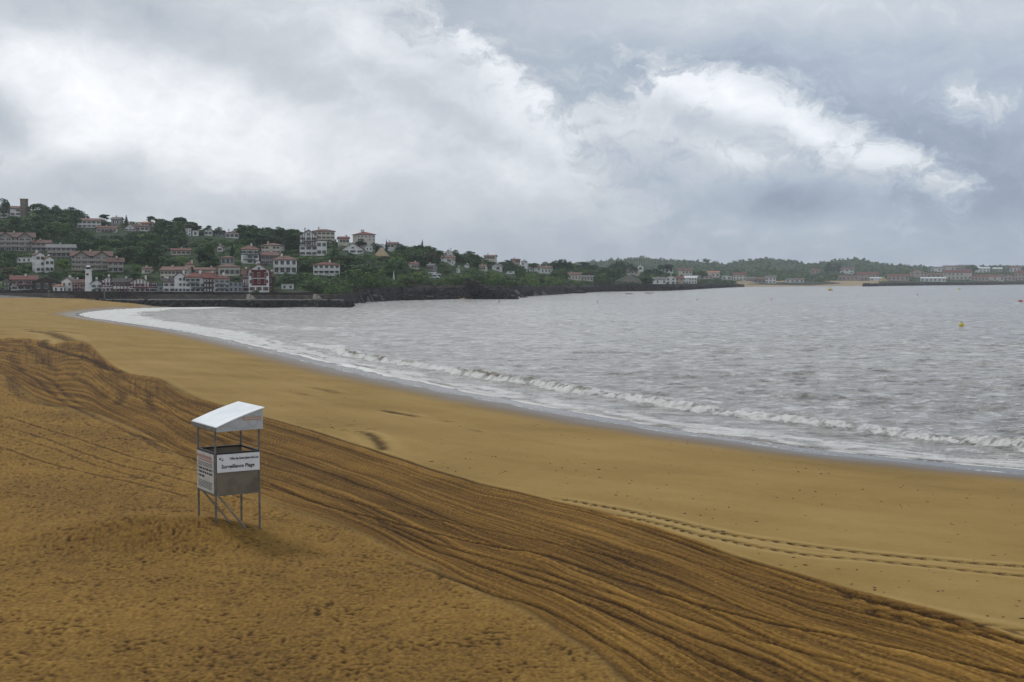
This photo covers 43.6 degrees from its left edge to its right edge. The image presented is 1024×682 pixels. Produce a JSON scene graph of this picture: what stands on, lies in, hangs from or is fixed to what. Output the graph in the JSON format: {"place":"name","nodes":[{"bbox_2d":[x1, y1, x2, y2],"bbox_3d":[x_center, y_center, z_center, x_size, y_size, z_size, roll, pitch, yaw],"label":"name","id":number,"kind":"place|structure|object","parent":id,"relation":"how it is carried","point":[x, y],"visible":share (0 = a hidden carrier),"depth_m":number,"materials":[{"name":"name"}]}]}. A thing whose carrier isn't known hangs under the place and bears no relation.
{"place":"outdoors","nodes":[
{"label":"outdoors","id":0,"kind":"place"},
{"bbox_2d":[0,218,743,302],"bbox_3d":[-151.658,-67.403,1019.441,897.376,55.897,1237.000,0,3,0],"label":"hillside","id":1,"kind":"structure","parent":0,"point":[418,289],"depth_m":538.31,"materials":[{"name":"green plant"}]},
{"bbox_2d":[0,198,9,213],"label":"evergreen tree","id":2,"kind":"object","parent":1,"relation":"on","point":[5,205],"visible":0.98,"depth_m":752.65,"materials":[{"name":"green plant"}]},
{"bbox_2d":[0,278,10,289],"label":"house","id":3,"kind":"structure","parent":1,"relation":"on","point":[6,282],"depth_m":469.42,"materials":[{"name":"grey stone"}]},
{"bbox_2d":[0,251,17,259],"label":"evergreen tree","id":4,"kind":"object","parent":1,"relation":"on","point":[11,255],"visible":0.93,"depth_m":527.53,"materials":[{"name":"green plant"}]},
{"bbox_2d":[0,231,35,250],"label":"apartment block","id":5,"kind":"structure","parent":1,"relation":"on","point":[15,241],"depth_m":587.34,"materials":[{"name":"white paint"}]},
{"bbox_2d":[8,206,31,217],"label":"house","id":6,"kind":"structure","parent":1,"relation":"on","point":[14,210],"depth_m":756.21,"materials":[{"name":"white paint"}]},
{"bbox_2d":[9,273,38,290],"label":"house","id":7,"kind":"structure","parent":1,"relation":"on","point":[23,282],"depth_m":468.67,"materials":[{"name":"red tile"}]},
{"bbox_2d":[20,199,27,216],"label":"stone tower","id":8,"kind":"structure","parent":1,"relation":"on","point":[23,207],"depth_m":756.17,"materials":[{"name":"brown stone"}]},
{"bbox_2d":[16,257,31,262],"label":"house","id":9,"kind":"structure","parent":1,"relation":"on","point":[23,259],"depth_m":531.70,"materials":[{"name":"white paint"}]},
{"bbox_2d":[0,290,52,292],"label":"parapet","id":10,"kind":"structure","parent":1,"relation":"on","point":[1,291],"depth_m":440.15,"materials":[{"name":"concrete"}]},
{"bbox_2d":[26,228,46,239],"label":"pine tree","id":11,"kind":"object","parent":1,"relation":"on","point":[36,231],"visible":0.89,"depth_m":612.57,"materials":[{"name":"green plant"}]},
{"bbox_2d":[31,250,45,272],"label":"house","id":12,"kind":"structure","parent":1,"relation":"on","point":[38,261],"depth_m":509.92,"materials":[{"name":"white paint"}]},
{"bbox_2d":[30,238,51,251],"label":"apartment block","id":13,"kind":"structure","parent":1,"relation":"on","point":[39,245],"depth_m":588.24,"materials":[{"name":"white paint"}]},
{"bbox_2d":[32,209,58,215],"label":"pine tree","id":14,"kind":"object","parent":1,"relation":"on","point":[42,212],"visible":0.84,"depth_m":690.96,"materials":[{"name":"green plant"}]},
{"bbox_2d":[33,276,58,290],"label":"pavilion","id":15,"kind":"structure","parent":1,"relation":"on","point":[45,283],"depth_m":465.22,"materials":[{"name":"grey glass"}]},
{"bbox_2d":[43,254,54,272],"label":"house","id":16,"kind":"structure","parent":1,"relation":"on","point":[48,262],"depth_m":509.19,"materials":[{"name":"white paint"}]},
{"bbox_2d":[45,242,76,257],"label":"apartment block","id":17,"kind":"structure","parent":1,"relation":"on","point":[59,250],"depth_m":565.69,"materials":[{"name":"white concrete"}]},
{"bbox_2d":[52,223,70,237],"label":"broadleaf tree","id":18,"kind":"object","parent":1,"relation":"on","point":[64,227],"visible":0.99,"depth_m":632.83,"materials":[{"name":"green plant"}]},
{"bbox_2d":[55,258,71,271],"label":"broadleaf tree","id":19,"kind":"object","parent":1,"relation":"on","point":[64,262],"visible":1,"depth_m":499.07,"materials":[{"name":"green plant"}]},
{"bbox_2d":[60,275,74,290],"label":"house","id":20,"kind":"structure","parent":1,"relation":"on","point":[67,283],"depth_m":449.98,"materials":[{"name":"white paint"}]},
{"bbox_2d":[59,234,80,248],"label":"evergreen tree","id":21,"kind":"object","parent":1,"relation":"on","point":[73,240],"visible":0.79,"depth_m":599.52,"materials":[{"name":"green plant"}]},
{"bbox_2d":[72,277,84,290],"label":"house","id":22,"kind":"structure","parent":1,"relation":"on","point":[78,284],"depth_m":449.11,"materials":[{"name":"white paint"}]},
{"bbox_2d":[76,242,95,250],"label":"evergreen tree","id":23,"kind":"object","parent":1,"relation":"on","point":[87,247],"visible":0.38,"depth_m":535.55,"materials":[{"name":"green plant"}]},
{"bbox_2d":[84,265,92,290],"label":"lighthouse","id":24,"kind":"object","parent":1,"relation":"on","point":[88,275],"visible":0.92,"depth_m":446.76,"materials":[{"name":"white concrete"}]},
{"bbox_2d":[77,217,101,227],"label":"house","id":25,"kind":"structure","parent":1,"relation":"on","point":[89,222],"depth_m":717.65,"materials":[{"name":"white paint"}]},
{"bbox_2d":[70,249,112,270],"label":"apartment block","id":26,"kind":"structure","parent":1,"relation":"on","point":[82,260],"depth_m":511.20,"materials":[{"name":"white paint"}]},
{"bbox_2d":[90,277,101,290],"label":"house","id":27,"kind":"structure","parent":1,"relation":"on","point":[96,284],"depth_m":447.03,"materials":[{"name":"white paint"}]},
{"bbox_2d":[96,224,117,232],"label":"house","id":28,"kind":"structure","parent":1,"relation":"on","point":[107,229],"depth_m":699.55,"materials":[{"name":"white paint"}]},
{"bbox_2d":[101,274,112,290],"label":"house","id":29,"kind":"structure","parent":1,"relation":"on","point":[107,284],"depth_m":445.87,"materials":[{"name":"white paint"}]},
{"bbox_2d":[106,256,124,272],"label":"apartment block","id":30,"kind":"structure","parent":1,"relation":"on","point":[115,264],"depth_m":506.34,"materials":[{"name":"beige paint"}]},
{"bbox_2d":[110,216,123,226],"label":"house","id":31,"kind":"structure","parent":1,"relation":"on","point":[117,221],"depth_m":741.31,"materials":[{"name":"white paint"}]},
{"bbox_2d":[111,276,132,290],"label":"house","id":32,"kind":"structure","parent":1,"relation":"on","point":[121,284],"depth_m":445.61,"materials":[{"name":"white paint"}]},
{"bbox_2d":[120,234,143,246],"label":"evergreen tree","id":33,"kind":"object","parent":1,"relation":"on","point":[134,242],"visible":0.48,"depth_m":579.83,"materials":[{"name":"green plant"}]},
{"bbox_2d":[128,275,151,291],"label":"house","id":34,"kind":"structure","parent":1,"relation":"on","point":[139,284],"depth_m":441.26,"materials":[{"name":"white paint"}]},
{"bbox_2d":[141,246,162,261],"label":"evergreen tree","id":35,"kind":"object","parent":1,"relation":"on","point":[149,251],"visible":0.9,"depth_m":525.78,"materials":[{"name":"green plant"}]},
{"bbox_2d":[139,240,168,251],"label":"evergreen tree","id":36,"kind":"object","parent":1,"relation":"on","point":[154,244],"visible":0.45,"depth_m":569.56,"materials":[{"name":"green plant"}]},
{"bbox_2d":[162,276,174,291],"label":"house","id":37,"kind":"structure","parent":1,"relation":"on","point":[168,284],"depth_m":444.12,"materials":[{"name":"white paint"}]},
{"bbox_2d":[159,264,194,278],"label":"house","id":38,"kind":"structure","parent":1,"relation":"on","point":[170,272],"depth_m":489.89,"materials":[{"name":"white paint"}]},
{"bbox_2d":[173,270,185,291],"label":"house","id":39,"kind":"structure","parent":1,"relation":"on","point":[179,281],"depth_m":439.66,"materials":[{"name":"white paint"}]},
{"bbox_2d":[168,247,191,254],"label":"house","id":40,"kind":"structure","parent":1,"relation":"on","point":[180,251],"depth_m":596.01,"materials":[{"name":"white paint"}]},
{"bbox_2d":[53,291,313,298],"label":"promenade wall","id":41,"kind":"structure","parent":1,"relation":"on","point":[91,294],"depth_m":418.46,"materials":[{"name":"stone"}]},
{"bbox_2d":[184,270,203,291],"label":"house","id":42,"kind":"structure","parent":1,"relation":"on","point":[194,282],"depth_m":439.85,"materials":[{"name":"white paint"}]},
{"bbox_2d":[194,243,215,255],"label":"evergreen tree","id":43,"kind":"object","parent":1,"relation":"on","point":[208,249],"visible":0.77,"depth_m":565.67,"materials":[{"name":"green plant"}]},
{"bbox_2d":[193,265,217,275],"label":"house","id":44,"kind":"structure","parent":1,"relation":"on","point":[205,269],"depth_m":496.91,"materials":[{"name":"paint"}]},
{"bbox_2d":[195,249,216,261],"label":"evergreen tree","id":45,"kind":"object","parent":1,"relation":"on","point":[204,256],"visible":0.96,"depth_m":522.46,"materials":[{"name":"green plant"}]},
{"bbox_2d":[203,270,215,291],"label":"house","id":46,"kind":"structure","parent":1,"relation":"on","point":[208,280],"depth_m":440.21,"materials":[{"name":"white paint"}]},
{"bbox_2d":[205,258,219,266],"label":"evergreen tree","id":47,"kind":"object","parent":1,"relation":"on","point":[214,261],"visible":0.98,"depth_m":510.15,"materials":[{"name":"green plant"}]},
{"bbox_2d":[86,299,343,301],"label":"breakwater walk","id":48,"kind":"structure","parent":1,"relation":"on","point":[211,300],"depth_m":399.41,"materials":[{"name":"grey concrete"}]},
{"bbox_2d":[212,272,230,291],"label":"house","id":49,"kind":"structure","parent":1,"relation":"on","point":[221,282],"depth_m":439.70,"materials":[{"name":"white paint"}]},
{"bbox_2d":[220,256,235,264],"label":"house","id":50,"kind":"structure","parent":1,"relation":"on","point":[227,260],"depth_m":524.99,"materials":[{"name":"beige paint"}]},
{"bbox_2d":[215,264,241,275],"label":"house","id":51,"kind":"structure","parent":1,"relation":"on","point":[230,270],"depth_m":496.01,"materials":[{"name":"beige paint"}]},
{"bbox_2d":[225,229,238,238],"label":"house","id":52,"kind":"structure","parent":1,"relation":"on","point":[232,234],"depth_m":694.09,"materials":[{"name":"white paint"}]},
{"bbox_2d":[229,282,242,291],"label":"house","id":53,"kind":"structure","parent":1,"relation":"on","point":[235,286],"depth_m":439.95,"materials":[{"name":"white paint"}]},
{"bbox_2d":[241,266,249,291],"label":"house","id":54,"kind":"structure","parent":1,"relation":"on","point":[245,276],"depth_m":444.42,"materials":[{"name":"white paint"}]},
{"bbox_2d":[240,243,259,263],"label":"house","id":55,"kind":"structure","parent":1,"relation":"on","point":[249,254],"depth_m":552.67,"materials":[{"name":"white paint"}]},
{"bbox_2d":[247,261,270,291],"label":"house","id":56,"kind":"structure","parent":1,"relation":"on","point":[258,276],"depth_m":441.61,"materials":[{"name":"white paint"}]},
{"bbox_2d":[258,234,279,243],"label":"evergreen tree","id":57,"kind":"object","parent":1,"relation":"on","point":[270,237],"visible":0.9,"depth_m":622.26,"materials":[{"name":"green plant"}]},
{"bbox_2d":[259,250,279,264],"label":"house","id":58,"kind":"structure","parent":1,"relation":"on","point":[266,257],"depth_m":557.50,"materials":[{"name":"white paint"}]},
{"bbox_2d":[269,269,273,291],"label":"house","id":59,"kind":"structure","parent":1,"relation":"on","point":[271,275],"depth_m":446.26,"materials":[{"name":"white paint"}]},
{"bbox_2d":[261,241,285,253],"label":"house","id":60,"kind":"structure","parent":1,"relation":"on","point":[274,247],"depth_m":610.60,"materials":[{"name":"beige paint"}]},
{"bbox_2d":[272,253,297,273],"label":"house","id":61,"kind":"structure","parent":1,"relation":"on","point":[282,264],"depth_m":503.06,"materials":[{"name":"white paint"}]},
{"bbox_2d":[282,229,299,251],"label":"evergreen tree","id":62,"kind":"object","parent":1,"relation":"on","point":[288,234],"visible":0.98,"depth_m":619.83,"materials":[{"name":"green plant"}]},
{"bbox_2d":[298,228,318,255],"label":"house","id":63,"kind":"structure","parent":1,"relation":"on","point":[308,240],"depth_m":605.26,"materials":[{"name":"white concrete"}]},
{"bbox_2d":[316,240,326,255],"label":"house","id":64,"kind":"structure","parent":1,"relation":"on","point":[321,247],"depth_m":605.42,"materials":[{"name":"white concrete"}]},
{"bbox_2d":[312,227,335,245],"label":"house","id":65,"kind":"structure","parent":1,"relation":"on","point":[324,234],"depth_m":689.95,"materials":[{"name":"white paint"}]},
{"bbox_2d":[312,259,339,276],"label":"hotel","id":66,"kind":"structure","parent":1,"relation":"on","point":[325,268],"depth_m":505.18,"materials":[{"name":"white paint"}]},
{"bbox_2d":[337,235,349,246],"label":"house","id":67,"kind":"structure","parent":1,"relation":"on","point":[343,241],"depth_m":671.87,"materials":[{"name":"white paint"}]},
{"bbox_2d":[341,241,364,255],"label":"house","id":68,"kind":"structure","parent":1,"relation":"on","point":[354,248],"depth_m":637.74,"materials":[{"name":"white paint"}]},
{"bbox_2d":[0,223,716,289],"bbox_3d":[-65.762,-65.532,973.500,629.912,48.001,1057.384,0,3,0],"label":"garden shrubs","id":69,"kind":"object","parent":1,"relation":"on","point":[191,257],"visible":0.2,"depth_m":547.53,"materials":[{"name":"green plant"}]},
{"bbox_2d":[0,210,720,280],"bbox_3d":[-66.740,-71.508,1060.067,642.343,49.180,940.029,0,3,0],"label":"ridge woods","id":70,"kind":"object","parent":1,"relation":"on","point":[433,252],"visible":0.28,"depth_m":662.60,"materials":[{"name":"green plant"}]},
{"bbox_2d":[352,230,375,250],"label":"house","id":71,"kind":"structure","parent":1,"relation":"on","point":[368,238],"depth_m":687.93,"materials":[{"name":"beige paint"}]},
{"bbox_2d":[0,209,736,292],"bbox_3d":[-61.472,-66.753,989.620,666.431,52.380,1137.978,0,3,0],"label":"woodland","id":72,"kind":"object","parent":1,"relation":"on","point":[364,272],"visible":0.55,"depth_m":576.20,"materials":[{"name":"green plant"}]},
{"bbox_2d":[311,274,565,293],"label":"bank scrub","id":73,"kind":"object","parent":1,"relation":"on","point":[333,289],"visible":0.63,"depth_m":512.27,"materials":[{"name":"green plant"}]},
{"bbox_2d":[361,287,533,301],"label":"shore rocks","id":74,"kind":"object","parent":1,"relation":"on","point":[399,294],"visible":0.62,"depth_m":541.23,"materials":[{"name":"grey stone"}]},
{"bbox_2d":[505,286,545,294],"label":"headland seawall","id":75,"kind":"object","parent":1,"relation":"on","point":[525,289],"visible":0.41,"depth_m":664.77,"materials":[{"name":"stone"}]},
{"bbox_2d":[541,265,552,274],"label":"house","id":76,"kind":"structure","parent":1,"relation":"on","point":[546,269],"depth_m":969.50,"materials":[{"name":"white paint"}]},
{"bbox_2d":[551,259,572,268],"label":"evergreen tree","id":77,"kind":"object","parent":1,"relation":"on","point":[563,263],"visible":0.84,"depth_m":960.82,"materials":[{"name":"green plant"}]},
{"bbox_2d":[568,271,581,280],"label":"house","id":78,"kind":"structure","parent":1,"relation":"on","point":[574,275],"depth_m":935.99,"materials":[{"name":"white paint"}]},
{"bbox_2d":[595,268,618,276],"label":"evergreen tree","id":79,"kind":"object","parent":1,"relation":"on","point":[607,272],"visible":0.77,"depth_m":995.77,"materials":[{"name":"green plant"}]},
{"bbox_2d":[609,261,629,269],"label":"evergreen tree","id":80,"kind":"object","parent":1,"relation":"on","point":[620,264],"visible":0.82,"depth_m":1192.32,"materials":[{"name":"green plant"}]},
{"bbox_2d":[616,275,640,282],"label":"hall","id":81,"kind":"structure","parent":1,"relation":"on","point":[628,278],"depth_m":1022.18,"materials":[{"name":"grey glass"}]},
{"bbox_2d":[563,284,737,292],"bbox_3d":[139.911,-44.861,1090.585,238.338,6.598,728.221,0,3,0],"label":"seawall rocks","id":82,"kind":"object","parent":1,"relation":"on","point":[628,288],"visible":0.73,"depth_m":952.78,"materials":[{"name":"grey stone"}]},
{"bbox_2d":[567,283,738,290],"bbox_3d":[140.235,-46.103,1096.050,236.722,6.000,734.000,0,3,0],"label":"bay seawall","id":83,"kind":"object","parent":1,"relation":"on","point":[635,285],"visible":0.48,"depth_m":964.71,"materials":[{"name":"concrete"}]},
{"bbox_2d":[652,276,665,283],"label":"house","id":84,"kind":"structure","parent":1,"relation":"on","point":[659,280],"depth_m":1030.03,"materials":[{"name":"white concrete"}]},
{"bbox_2d":[678,268,692,275],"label":"house","id":85,"kind":"structure","parent":1,"relation":"on","point":[687,271],"depth_m":1356.14,"materials":[{"name":"white paint"}]},
{"bbox_2d":[684,275,697,283],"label":"house","id":86,"kind":"structure","parent":1,"relation":"on","point":[689,279],"depth_m":1194.08,"materials":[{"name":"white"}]},
{"bbox_2d":[0,298,1023,681],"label":"beach","id":87,"kind":"structure","parent":0,"point":[398,536],"depth_m":32.84,"materials":[{"name":"brown sand"}]},
{"bbox_2d":[87,299,354,307],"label":"rock armour","id":88,"kind":"object","parent":87,"relation":"on","point":[258,303],"visible":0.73,"depth_m":395.87,"materials":[{"name":"grey stone"}]},
{"bbox_2d":[192,401,264,529],"bbox_3d":[-7.483,3.440,33.841,1.325,3.477,2.063,-2,3,-33],"label":"lifeguard hut","id":89,"kind":"object","parent":87,"relation":"on","point":[224,470],"visible":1,"depth_m":33.37,"materials":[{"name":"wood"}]},
{"bbox_2d":[0,0,1023,266],"label":"sky","id":90,"kind":"structure","parent":0,"point":[535,131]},
{"bbox_2d":[73,284,1023,474],"bbox_3d":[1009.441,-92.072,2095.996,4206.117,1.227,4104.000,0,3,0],"label":"sea","id":91,"kind":"structure","parent":0,"point":[905,374],"depth_m":145.81,"materials":[{"name":"liquid"}]},
{"bbox_2d":[462,278,518,298],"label":"rocky point","id":92,"kind":"structure","parent":91,"relation":"in","point":[472,288],"depth_m":556.29,"materials":[{"name":"grey stone"}]},
{"bbox_2d":[862,281,1023,285],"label":"harbour rocks","id":93,"kind":"object","parent":91,"relation":"in","point":[922,284],"visible":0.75,"depth_m":1892.83,"materials":[{"name":"grey stone"}]},
{"bbox_2d":[878,282,1023,285],"bbox_3d":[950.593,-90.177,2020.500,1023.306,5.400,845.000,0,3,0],"label":"harbour breakwater","id":94,"kind":"object","parent":91,"relation":"in","point":[882,284],"visible":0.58,"depth_m":1946.14,"materials":[{"name":"stone"}]},
{"bbox_2d":[280,381,1023,618],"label":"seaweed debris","id":95,"kind":"object","parent":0,"point":[701,495],"visible":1,"depth_m":44.15,"materials":[{"name":"brown plant"}]},
{"bbox_2d":[572,258,1023,284],"bbox_3d":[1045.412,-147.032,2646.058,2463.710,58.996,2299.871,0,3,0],"label":"hills","id":96,"kind":"structure","parent":0,"point":[851,264],"depth_m":2520.99,"materials":[{"name":"green plant"}]},
{"bbox_2d":[732,273,745,280],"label":"house","id":97,"kind":"structure","parent":96,"relation":"on","point":[739,276],"depth_m":1819.53,"materials":[{"name":"white paint"}]},
{"bbox_2d":[765,275,775,282],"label":"house","id":98,"kind":"structure","parent":96,"relation":"on","point":[770,278],"depth_m":1718.31,"materials":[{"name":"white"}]},
{"bbox_2d":[527,255,1023,281],"bbox_3d":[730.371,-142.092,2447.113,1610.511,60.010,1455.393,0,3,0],"label":"woodland","id":99,"kind":"object","parent":96,"relation":"on","point":[833,276],"visible":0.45,"depth_m":2453.81,"materials":[{"name":"green plant"}]},
{"bbox_2d":[857,272,878,279],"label":"house","id":100,"kind":"structure","parent":96,"relation":"on","point":[864,275],"depth_m":2055.35,"materials":[{"name":"white paint"}]},
{"bbox_2d":[887,274,908,280],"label":"house","id":101,"kind":"structure","parent":96,"relation":"on","point":[897,277],"depth_m":2029.15,"materials":[{"name":"white paint"}]},
{"bbox_2d":[910,270,924,277],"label":"house","id":102,"kind":"structure","parent":96,"relation":"on","point":[917,273],"depth_m":2213.93,"materials":[{"name":"white paint"}]},
{"bbox_2d":[920,277,945,281],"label":"house","id":103,"kind":"structure","parent":96,"relation":"on","point":[937,279],"depth_m":2015.91,"materials":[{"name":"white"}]},
{"bbox_2d":[943,270,971,279],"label":"house","id":104,"kind":"structure","parent":96,"relation":"on","point":[958,274],"depth_m":2171.54,"materials":[{"name":"white paint"}]},
{"bbox_2d":[971,275,988,280],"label":"house","id":105,"kind":"structure","parent":96,"relation":"on","point":[979,277],"depth_m":2159.29,"materials":[{"name":"white paint"}]},
{"bbox_2d":[988,275,1003,281],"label":"house","id":106,"kind":"structure","parent":96,"relation":"on","point":[996,277],"depth_m":2220.37,"materials":[{"name":"white paint"}]},
{"bbox_2d":[1014,270,1023,279],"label":"house","id":107,"kind":"structure","parent":96,"relation":"on","point":[1019,274],"depth_m":2368.13,"materials":[{"name":"white paint"}]},
{"bbox_2d":[734,281,878,286],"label":"beach","id":108,"kind":"structure","parent":0,"point":[843,283],"depth_m":1695.15,"materials":[{"name":"beige sand"}]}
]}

